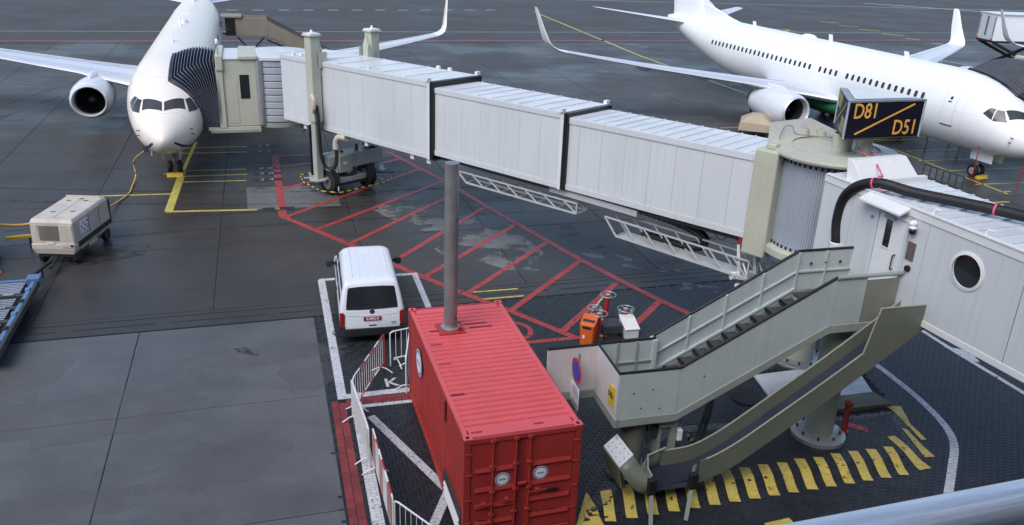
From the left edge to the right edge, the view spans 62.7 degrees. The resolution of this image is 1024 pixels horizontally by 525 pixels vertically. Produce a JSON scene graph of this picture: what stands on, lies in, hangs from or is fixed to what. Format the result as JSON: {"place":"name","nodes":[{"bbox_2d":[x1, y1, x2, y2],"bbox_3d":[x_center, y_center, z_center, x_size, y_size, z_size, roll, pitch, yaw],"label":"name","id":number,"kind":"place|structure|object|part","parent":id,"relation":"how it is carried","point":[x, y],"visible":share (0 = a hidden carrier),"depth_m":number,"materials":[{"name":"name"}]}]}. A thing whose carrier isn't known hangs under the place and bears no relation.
{"place":"outdoors","nodes":[
{"label":"outdoors","id":0,"kind":"place"},
{"bbox_2d":[0,39,1023,524],"bbox_3d":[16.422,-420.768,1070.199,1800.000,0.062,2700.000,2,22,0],"label":"apron","id":1,"kind":"object","parent":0,"point":[208,425],"visible":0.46,"depth_m":30.90,"materials":[{"name":"grey asphalt"}]},
{"bbox_2d":[0,274,42,357],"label":"pallet dolly","id":2,"kind":"object","parent":1,"relation":"on","point":[16,297],"visible":1,"depth_m":25.66,"materials":[{"name":"blue metal"}]},
{"bbox_2d":[32,256,56,277],"bbox_3d":[-15.960,0.317,28.571,0.100,0.400,2.158,1,22,-4],"label":"tow bar","id":3,"kind":"object","parent":1,"relation":"on","point":[42,267],"visible":0.66,"depth_m":28.58,"materials":[{"name":"black metal"}]},
{"bbox_2d":[29,195,111,268],"bbox_3d":[-16.057,-1.074,30.274,1.530,1.730,3.932,2,22,-1],"label":"power cart","id":4,"kind":"object","parent":1,"relation":"on","point":[74,226],"visible":1,"depth_m":29.72,"materials":[{"name":"beige metal"}]},
{"bbox_2d":[0,223,29,226],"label":"hose","id":5,"kind":"object","parent":4,"relation":"attached to","point":[16,225],"visible":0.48,"depth_m":30.35,"materials":[{"name":"yellow rubber"}]},
{"bbox_2d":[6,234,31,247],"bbox_3d":[-17.956,-0.754,30.885,1.077,0.540,0.120,-9,25,-26],"label":"tow hitch","id":6,"kind":"object","parent":4,"relation":"attached to","point":[29,236],"visible":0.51,"depth_m":30.74,"materials":[{"name":"yellow metal"}]},
{"bbox_2d":[164,172,183,176],"bbox_3d":[-16.045,-4.208,39.991,1.004,0.233,0.232,-4,23,-16],"label":"wheel chock","id":7,"kind":"object","parent":1,"relation":"on","point":[173,174],"visible":1,"depth_m":39.94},
{"bbox_2d":[0,0,447,172],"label":"airliner","id":8,"kind":"object","parent":1,"relation":"on","point":[165,116],"visible":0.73,"depth_m":46.34,"materials":[{"name":"metal"}]},
{"bbox_2d":[110,145,148,206],"bbox_3d":[-16.447,-3.337,35.667,0.966,1.839,7.828,-2,23,-11],"label":"power cable","id":9,"kind":"object","parent":8,"relation":"hanging from","point":[145,150],"visible":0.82,"depth_m":38.14,"materials":[{"name":"yellow rubber"}]},
{"bbox_2d":[252,144,294,210],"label":"black marking","id":10,"kind":"object","parent":1,"relation":"on","point":[274,208],"visible":1,"depth_m":40.94,"materials":[{"name":"paint"}]},
{"bbox_2d":[220,13,330,49],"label":"passenger stairs","id":11,"kind":"structure","parent":1,"relation":"on","point":[237,24],"depth_m":66.25,"materials":[{"name":"grey metal"}]},
{"bbox_2d":[247,185,340,208],"bbox_3d":[-9.892,-2.976,37.851,4.108,0.001,3.252,-3,23,-14],"label":"repair patch","id":12,"kind":"object","parent":1,"relation":"on","point":[295,197],"visible":0.8,"depth_m":37.70,"materials":[{"name":"grey asphalt"}]},
{"bbox_2d":[6,109,683,353],"bbox_3d":[-10.352,-2.799,37.365,56.739,0.004,41.453,-5,23,-16],"label":"oil stain","id":13,"kind":"object","parent":1,"relation":"on","point":[377,336],"visible":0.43,"depth_m":31.67,"materials":[{"name":"black"}]},
{"bbox_2d":[326,246,404,336],"bbox_3d":[-4.679,0.575,26.981,2.460,1.972,5.055,-3,23,-13],"label":"van","id":14,"kind":"object","parent":1,"relation":"on","point":[369,298],"visible":1,"depth_m":24.89,"materials":[{"name":"white metal"}]},
{"bbox_2d":[9,263,774,342],"bbox_3d":[2.134,0.854,29.575,100.000,0.004,1.160,-4,23,-16],"label":"drain strip","id":15,"kind":"object","parent":1,"relation":"on","point":[65,330],"visible":0.61,"depth_m":26.94,"materials":[{"name":"concrete"}]},
{"bbox_2d":[272,152,637,301],"bbox_3d":[-5.193,-2.143,36.240,8.883,0.002,22.426,-11,26,-30],"label":"red hatching","id":16,"kind":"object","parent":1,"relation":"on","point":[279,188],"visible":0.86,"depth_m":34.60,"materials":[{"name":"paint"}]},
{"bbox_2d":[3,40,925,40],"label":"red boundary line","id":17,"kind":"object","parent":1,"relation":"on","point":[442,40],"visible":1,"depth_m":89.01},
{"bbox_2d":[168,25,773,280],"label":"jet bridge","id":18,"kind":"structure","parent":1,"relation":"on","point":[695,180],"depth_m":30.40,"materials":[{"name":"grey metal"}]},
{"bbox_2d":[0,41,978,43],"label":"drain channel","id":19,"kind":"object","parent":1,"relation":"on","point":[527,42],"visible":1,"depth_m":88.43,"materials":[{"name":"black metal"}]},
{"bbox_2d":[374,204,720,293],"bbox_3d":[0.238,-0.421,32.527,16.034,0.001,4.470,16,26,30],"label":"dry patch","id":20,"kind":"object","parent":1,"relation":"on","point":[503,240],"visible":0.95,"depth_m":33.37,"materials":[{"name":"grey asphalt"}]},
{"bbox_2d":[100,12,1023,299],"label":"yellow line","id":21,"kind":"object","parent":1,"relation":"on","point":[172,200],"visible":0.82,"depth_m":40.72,"materials":[{"name":"paint"}]},
{"bbox_2d":[720,112,772,137],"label":"covered cart","id":22,"kind":"object","parent":1,"relation":"on","point":[755,122],"visible":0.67,"depth_m":51.75,"materials":[{"name":"fabric"}]},
{"bbox_2d":[535,0,1023,176],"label":"airliner","id":23,"kind":"object","parent":1,"relation":"on","point":[782,75],"visible":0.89,"depth_m":52.24,"materials":[{"name":"metal"}]},
{"bbox_2d":[703,32,709,53],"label":"aft door","id":24,"kind":"structure","parent":23,"relation":"in","point":[705,40],"depth_m":65.42,"materials":[{"name":"white metal"}]},
{"bbox_2d":[939,92,961,126],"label":"service door","id":25,"kind":"structure","parent":23,"relation":"in","point":[950,102],"depth_m":44.33,"materials":[{"name":"grey metal"}]},
{"bbox_2d":[970,147,979,180],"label":"streamer","id":26,"kind":"object","parent":23,"relation":"hanging from","point":[975,164],"visible":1,"depth_m":43.88,"materials":[{"name":"red fabric"}]},
{"bbox_2d":[1015,162,1023,192],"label":"streamer","id":27,"kind":"object","parent":23,"relation":"hanging from","point":[1019,177],"visible":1,"depth_m":42.22,"materials":[{"name":"red fabric"}]},
{"bbox_2d":[974,174,988,178],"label":"wheel chock","id":28,"kind":"object","parent":1,"relation":"on","point":[982,176],"visible":1,"depth_m":44.87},
{"bbox_2d":[968,55,1023,100],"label":"jet bridge","id":29,"kind":"structure","parent":1,"relation":"on","point":[1008,73],"depth_m":44.28,"materials":[{"name":"grey fabric"}]},
{"bbox_2d":[976,11,1023,65],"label":"catering truck","id":30,"kind":"object","parent":1,"relation":"on","point":[990,27],"visible":0.45,"depth_m":70.66,"materials":[{"name":"grey metal"}]},
{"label":"end door","id":31,"kind":"part","parent":30,"relation":"part of","materials":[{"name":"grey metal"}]},
{"bbox_2d":[1001,9,1023,46],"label":"airliner","id":32,"kind":"object","parent":1,"relation":"on","point":[1006,36],"visible":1,"depth_m":67.47,"materials":[{"name":"white metal"}]},
{"bbox_2d":[0,0,1023,39],"bbox_3d":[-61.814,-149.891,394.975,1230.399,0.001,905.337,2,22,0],"label":"taxiway","id":33,"kind":"structure","parent":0,"point":[143,19],"depth_m":110.29,"materials":[{"name":"grey asphalt"}]},
{"bbox_2d":[151,0,1023,32],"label":"taxiway line","id":34,"kind":"object","parent":33,"relation":"on","point":[771,4],"visible":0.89,"depth_m":149.65,"materials":[{"name":"paint"}]},
{"bbox_2d":[314,280,1023,524],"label":"block paving","id":35,"kind":"structure","parent":0,"point":[979,411],"depth_m":21.25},
{"bbox_2d":[342,380,372,467],"bbox_3d":[-3.653,3.826,20.202,0.619,1.119,2.323,-6,23,-19],"label":"barrier","id":36,"kind":"object","parent":35,"relation":"on","point":[358,414],"visible":0.98,"depth_m":19.88,"materials":[{"name":"white metal"}]},
{"bbox_2d":[346,334,392,411],"bbox_3d":[-3.793,2.932,22.392,0.619,1.119,2.543,6,22,8],"label":"barrier","id":37,"kind":"object","parent":35,"relation":"on","point":[373,348],"visible":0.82,"depth_m":22.47,"materials":[{"name":"white metal"}]},
{"bbox_2d":[318,273,430,399],"bbox_3d":[-4.037,1.979,26.192,3.488,0.001,8.182,-4,23,-15],"label":"white bay line","id":38,"kind":"object","parent":35,"relation":"on","point":[337,372],"visible":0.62,"depth_m":25.11,"materials":[{"name":"paint"}]},
{"bbox_2d":[362,428,393,524],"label":"barrier","id":39,"kind":"object","parent":35,"relation":"on","point":[382,476],"visible":1,"depth_m":17.85,"materials":[{"name":"white metal"}]},
{"bbox_2d":[384,378,398,386],"bbox_3d":[-3.279,3.282,23.052,0.394,0.001,0.443,-4,23,-16],"label":"bay letter","id":40,"kind":"object","parent":35,"relation":"on","point":[387,382],"visible":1,"depth_m":23.02,"materials":[{"name":"white paint"}]},
{"bbox_2d":[389,327,408,368],"bbox_3d":[-2.337,2.245,24.227,2.543,1.119,0.619,-10,25,-28],"label":"barrier","id":41,"kind":"object","parent":35,"relation":"on","point":[395,358],"visible":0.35,"depth_m":23.70,"materials":[{"name":"white metal"}]},
{"bbox_2d":[396,333,408,393],"bbox_3d":[-2.853,2.684,23.093,0.619,1.119,1.743,1,22,-3],"label":"barrier","id":42,"kind":"object","parent":35,"relation":"on","point":[406,363],"visible":0.6,"depth_m":22.66,"materials":[{"name":"white metal"}]},
{"bbox_2d":[394,500,430,524],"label":"barrier","id":43,"kind":"object","parent":35,"relation":"on","point":[411,511],"visible":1,"depth_m":16.52,"materials":[{"name":"white metal"}]},
{"bbox_2d":[408,300,583,524],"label":"shipping container","id":44,"kind":"object","parent":35,"relation":"on","point":[501,423],"visible":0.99,"depth_m":17.43,"materials":[{"name":"red metal"}]},
{"bbox_2d":[435,161,465,335],"bbox_3d":[-1.435,-0.308,19.705,0.640,4.174,0.620,-5,23,-16],"label":"mast","id":45,"kind":"object","parent":44,"relation":"on","point":[451,325],"visible":1,"depth_m":19.64,"materials":[{"name":"metal"}]},
{"bbox_2d":[465,436,519,524],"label":"door","id":46,"kind":"structure","parent":44,"relation":"in","point":[493,473],"depth_m":16.66,"materials":[{"name":"red metal"}]},
{"bbox_2d":[517,431,579,524],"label":"door","id":47,"kind":"structure","parent":44,"relation":"in","point":[549,458],"depth_m":17.02,"materials":[{"name":"red metal"}]},
{"bbox_2d":[570,353,580,414],"bbox_3d":[1.441,3.398,19.311,0.098,2.950,0.600,-4,23,-14],"label":"traffic sign","id":48,"kind":"object","parent":35,"relation":"on","point":[574,389],"visible":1,"depth_m":19.01,"materials":[{"name":"metal"}]},
{"bbox_2d":[580,313,597,344],"bbox_3d":[2.321,2.046,25.456,0.460,0.900,0.446,11,24,20],"label":"litter bin","id":49,"kind":"object","parent":35,"relation":"on","point":[588,326],"visible":0.97,"depth_m":25.32,"materials":[{"name":"orange plastic"}]},
{"bbox_2d":[576,493,603,524],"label":"painted stripe","id":50,"kind":"object","parent":35,"relation":"on","point":[587,504],"visible":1,"depth_m":18.12,"materials":[{"name":"yellow paint"}]},
{"bbox_2d":[587,304,601,314],"bbox_3d":[2.609,1.698,26.631,0.494,0.698,0.468,2,22,0],"label":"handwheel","id":51,"kind":"object","parent":35,"relation":"on","point":[592,309],"visible":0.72,"depth_m":26.50,"materials":[{"name":"metal"}]},
{"bbox_2d":[505,260,689,343],"bbox_3d":[1.654,1.585,27.705,7.062,0.002,6.174,-14,27,-35],"label":"red marking","id":52,"kind":"object","parent":35,"relation":"on","point":[640,319],"visible":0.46,"depth_m":27.80,"materials":[{"name":"paint"}]},
{"bbox_2d":[591,309,607,341],"bbox_3d":[2.642,1.936,25.720,0.528,0.932,0.533,18,27,34],"label":"marker post","id":53,"kind":"object","parent":35,"relation":"on","point":[598,338],"visible":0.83,"depth_m":25.68,"materials":[{"name":"metal"}]},
{"bbox_2d":[596,291,615,315],"bbox_3d":[3.010,1.475,26.682,0.528,1.094,0.533,18,27,34],"label":"marker post","id":54,"kind":"object","parent":35,"relation":"on","point":[607,301],"visible":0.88,"depth_m":26.53,"materials":[{"name":"metal"}]},
{"bbox_2d":[600,489,615,520],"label":"painted stripe","id":55,"kind":"object","parent":35,"relation":"on","point":[609,510],"visible":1,"depth_m":18.35,"materials":[{"name":"yellow paint"}]},
{"bbox_2d":[599,315,622,337],"bbox_3d":[2.918,1.973,26.250,0.860,0.481,0.817,-4,23,-14],"label":"pump trolley","id":56,"kind":"object","parent":35,"relation":"on","point":[611,324],"visible":0.72,"depth_m":25.98,"materials":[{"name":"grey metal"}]},
{"bbox_2d":[617,305,634,314],"bbox_3d":[3.564,1.754,26.497,0.548,0.751,0.548,2,22,0],"label":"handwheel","id":57,"kind":"object","parent":35,"relation":"on","point":[624,311],"visible":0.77,"depth_m":26.36,"materials":[{"name":"metal"}]},
{"bbox_2d":[619,314,639,338],"bbox_3d":[3.647,1.990,26.205,0.484,0.537,0.663,-3,23,-13],"label":"cabinet","id":58,"kind":"object","parent":35,"relation":"on","point":[630,326],"visible":0.99,"depth_m":26.05,"materials":[{"name":"white metal"}]},
{"bbox_2d":[622,484,637,517],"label":"painted stripe","id":59,"kind":"object","parent":35,"relation":"on","point":[629,499],"visible":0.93,"depth_m":18.50,"materials":[{"name":"yellow paint"}]},
{"bbox_2d":[644,494,658,514],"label":"painted stripe","id":60,"kind":"object","parent":35,"relation":"on","point":[655,510],"visible":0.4,"depth_m":18.49,"materials":[{"name":"yellow paint"}]},
{"bbox_2d":[665,488,679,510],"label":"painted stripe","id":61,"kind":"object","parent":35,"relation":"on","point":[672,505],"visible":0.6,"depth_m":18.65,"materials":[{"name":"yellow paint"}]},
{"bbox_2d":[351,330,1023,524],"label":"white marking","id":62,"kind":"object","parent":35,"relation":"on","point":[376,512],"visible":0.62,"depth_m":20.23,"materials":[{"name":"paint"}]},
{"bbox_2d":[685,487,699,507],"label":"painted stripe","id":63,"kind":"object","parent":35,"relation":"on","point":[694,502],"visible":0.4,"depth_m":18.74,"materials":[{"name":"yellow paint"}]},
{"bbox_2d":[704,477,720,504],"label":"painted stripe","id":64,"kind":"object","parent":35,"relation":"on","point":[712,495],"visible":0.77,"depth_m":18.95,"materials":[{"name":"yellow paint"}]},
{"bbox_2d":[545,246,904,479],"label":"access stairs","id":65,"kind":"structure","parent":35,"relation":"on","point":[655,383],"depth_m":19.13,"materials":[{"name":"grey metal"}]},
{"bbox_2d":[686,399,714,443],"bbox_3d":[5.127,3.434,21.180,0.414,0.776,4.428,14,25,27],"label":"cable","id":66,"kind":"object","parent":65,"relation":"hanging from","point":[699,429],"visible":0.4,"depth_m":20.30,"materials":[{"name":"black rubber"}]},
{"bbox_2d":[721,470,740,501],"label":"painted stripe","id":67,"kind":"object","parent":35,"relation":"on","point":[732,492],"visible":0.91,"depth_m":19.13,"materials":[{"name":"yellow paint"}]},
{"bbox_2d":[729,268,752,286],"bbox_3d":[6.798,1.399,25.192,0.840,2.620,0.280,-2,23,-11],"label":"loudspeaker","id":68,"kind":"object","parent":35,"relation":"on","point":[731,277],"visible":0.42,"depth_m":24.70,"materials":[{"name":"white plastic"}]},
{"bbox_2d":[731,389,761,405],"bbox_3d":[6.411,3.681,22.971,0.840,0.035,0.840,2,22,0],"label":"manhole cover","id":69,"kind":"object","parent":35,"relation":"on","point":[747,397],"visible":0.94,"depth_m":22.94,"materials":[{"name":"grey metal"}]},
{"bbox_2d":[739,467,760,498],"bbox_3d":[5.468,5.063,19.332,0.261,0.120,0.999,2,22,-2],"label":"painted stripe","id":70,"kind":"object","parent":35,"relation":"on","point":[752,489],"visible":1,"depth_m":19.28,"materials":[{"name":"yellow paint"}]},
{"bbox_2d":[604,299,926,524],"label":"baggage chute","id":71,"kind":"object","parent":35,"relation":"on","point":[884,333],"visible":0.99,"depth_m":18.69,"materials":[{"name":"grey metal"}]},
{"bbox_2d":[757,464,779,494],"bbox_3d":[5.947,5.028,19.466,0.256,0.120,1.009,2,22,-2],"label":"painted stripe","id":72,"kind":"object","parent":35,"relation":"on","point":[769,481],"visible":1,"depth_m":19.42,"materials":[{"name":"yellow paint"}]},
{"bbox_2d":[764,518,792,524],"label":"yellow block","id":73,"kind":"structure","parent":35,"relation":"on","point":[782,521],"depth_m":18.17,"materials":[{"name":"paint"}]},
{"bbox_2d":[777,462,798,491],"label":"painted stripe","id":74,"kind":"object","parent":35,"relation":"on","point":[788,477],"visible":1,"depth_m":19.55,"materials":[{"name":"yellow paint"}]},
{"bbox_2d":[794,458,817,488],"bbox_3d":[6.907,4.957,19.732,0.260,0.120,1.027,2,22,-2],"label":"painted stripe","id":75,"kind":"object","parent":35,"relation":"on","point":[806,473],"visible":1,"depth_m":19.68,"materials":[{"name":"yellow paint"}]},
{"bbox_2d":[754,369,871,395],"bbox_3d":[8.632,3.422,23.830,3.548,0.070,1.661,-4,23,-14],"label":"painted pad","id":76,"kind":"object","parent":35,"relation":"on","point":[770,383],"visible":0.42,"depth_m":23.76,"materials":[{"name":"white paint"}]},
{"bbox_2d":[741,118,898,369],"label":"rotunda","id":77,"kind":"structure","parent":35,"relation":"on","point":[796,161],"depth_m":22.88,"materials":[{"name":"metal"}]},
{"bbox_2d":[834,87,926,156],"bbox_3d":[9.459,-3.619,22.005,2.245,1.580,1.986,2,22,0],"label":"gate sign","id":78,"kind":"object","parent":77,"relation":"on","point":[864,119],"visible":0.98,"depth_m":21.38,"materials":[{"name":"black metal"}]},
{"bbox_2d":[857,147,883,192],"bbox_3d":[8.844,-2.337,20.798,0.422,0.399,3.206,8,23,15],"label":"rope","id":79,"kind":"object","parent":78,"relation":"attached to","point":[882,175],"visible":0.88,"depth_m":20.40,"materials":[{"name":"pink fabric"}]},
{"bbox_2d":[813,457,836,485],"bbox_3d":[7.387,4.933,19.837,0.247,0.120,0.974,2,22,-2],"label":"painted stripe","id":80,"kind":"object","parent":35,"relation":"on","point":[825,472],"visible":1,"depth_m":19.80,"materials":[{"name":"yellow paint"}]},
{"bbox_2d":[830,453,855,483],"bbox_3d":[7.866,4.891,19.987,0.243,0.120,1.020,2,22,-2],"label":"painted stripe","id":81,"kind":"object","parent":35,"relation":"on","point":[844,470],"visible":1,"depth_m":19.95,"materials":[{"name":"yellow paint"}]},
{"bbox_2d":[840,399,855,433],"bbox_3d":[8.467,3.878,21.225,0.283,0.930,0.324,2,22,0],"label":"hydrant","id":82,"kind":"object","parent":35,"relation":"on","point":[849,405],"visible":0.94,"depth_m":21.14,"materials":[{"name":"red metal"}]},
{"bbox_2d":[848,422,868,431],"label":"red square","id":83,"kind":"structure","parent":35,"relation":"on","point":[851,425],"depth_m":21.56,"materials":[{"name":"paint"}]},
{"bbox_2d":[848,451,873,480],"bbox_3d":[8.346,4.859,20.113,0.247,0.120,1.014,2,22,-2],"label":"painted stripe","id":84,"kind":"object","parent":35,"relation":"on","point":[861,467],"visible":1,"depth_m":20.06,"materials":[{"name":"yellow paint"}]},
{"bbox_2d":[837,392,891,412],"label":"mossy kerb","id":85,"kind":"structure","parent":35,"relation":"on","point":[867,400],"depth_m":22.81,"materials":[{"name":"grey concrete"}]},
{"bbox_2d":[866,449,891,477],"bbox_3d":[8.825,4.830,20.230,0.255,0.120,0.987,2,22,-2],"label":"painted stripe","id":86,"kind":"object","parent":35,"relation":"on","point":[879,464],"visible":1,"depth_m":20.18,"materials":[{"name":"yellow paint"}]},
{"bbox_2d":[884,447,908,474],"bbox_3d":[9.305,4.797,20.357,0.240,0.120,0.981,2,22,-2],"label":"painted stripe","id":87,"kind":"object","parent":35,"relation":"on","point":[896,460],"visible":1,"depth_m":20.32,"materials":[{"name":"yellow paint"}]},
{"bbox_2d":[888,406,910,425],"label":"painted stripe","id":88,"kind":"object","parent":35,"relation":"on","point":[899,411],"visible":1,"depth_m":22.47,"materials":[{"name":"yellow paint"}]},
{"bbox_2d":[888,436,930,469],"bbox_3d":[9.755,4.674,20.704,0.340,0.120,1.250,-5,23,-16],"label":"yellow marking","id":89,"kind":"object","parent":35,"relation":"on","point":[918,463],"visible":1,"depth_m":20.61,"materials":[{"name":"yellow paint"}]},
{"bbox_2d":[908,425,926,439],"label":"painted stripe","id":90,"kind":"object","parent":35,"relation":"on","point":[919,435],"visible":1,"depth_m":21.60,"materials":[{"name":"yellow paint"}]},
{"bbox_2d":[902,428,934,456],"bbox_3d":[10.201,4.520,21.166,0.260,0.089,1.150,-1,22,-8],"label":"yellow marking","id":91,"kind":"object","parent":35,"relation":"on","point":[921,448],"visible":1,"depth_m":21.06,"materials":[{"name":"yellow paint"}]},
{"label":"terminal building","id":92,"kind":"object","parent":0,"visible":0},
{"bbox_2d":[782,479,1023,524],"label":"viewing rail","id":93,"kind":"object","parent":92,"relation":"on","point":[999,504],"visible":1,"depth_m":1.27,"materials":[{"name":"metal"}]},
{"bbox_2d":[813,154,1023,382],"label":"walkway","id":94,"kind":"structure","parent":92,"relation":"attached to","point":[962,278],"depth_m":18.16,"materials":[{"name":"grey metal"}]},
{"bbox_2d":[868,209,906,279],"bbox_3d":[8.600,-0.139,19.389,0.134,2.100,0.800,-6,24,-20],"label":"door","id":95,"kind":"structure","parent":94,"relation":"in","point":[890,232],"depth_m":19.29,"materials":[{"name":"white metal"}]},
{"bbox_2d":[829,177,1023,247],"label":"air hose","id":96,"kind":"object","parent":94,"relation":"attached to","point":[853,188],"visible":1,"depth_m":18.98,"materials":[{"name":"black rubber"}]}
]}

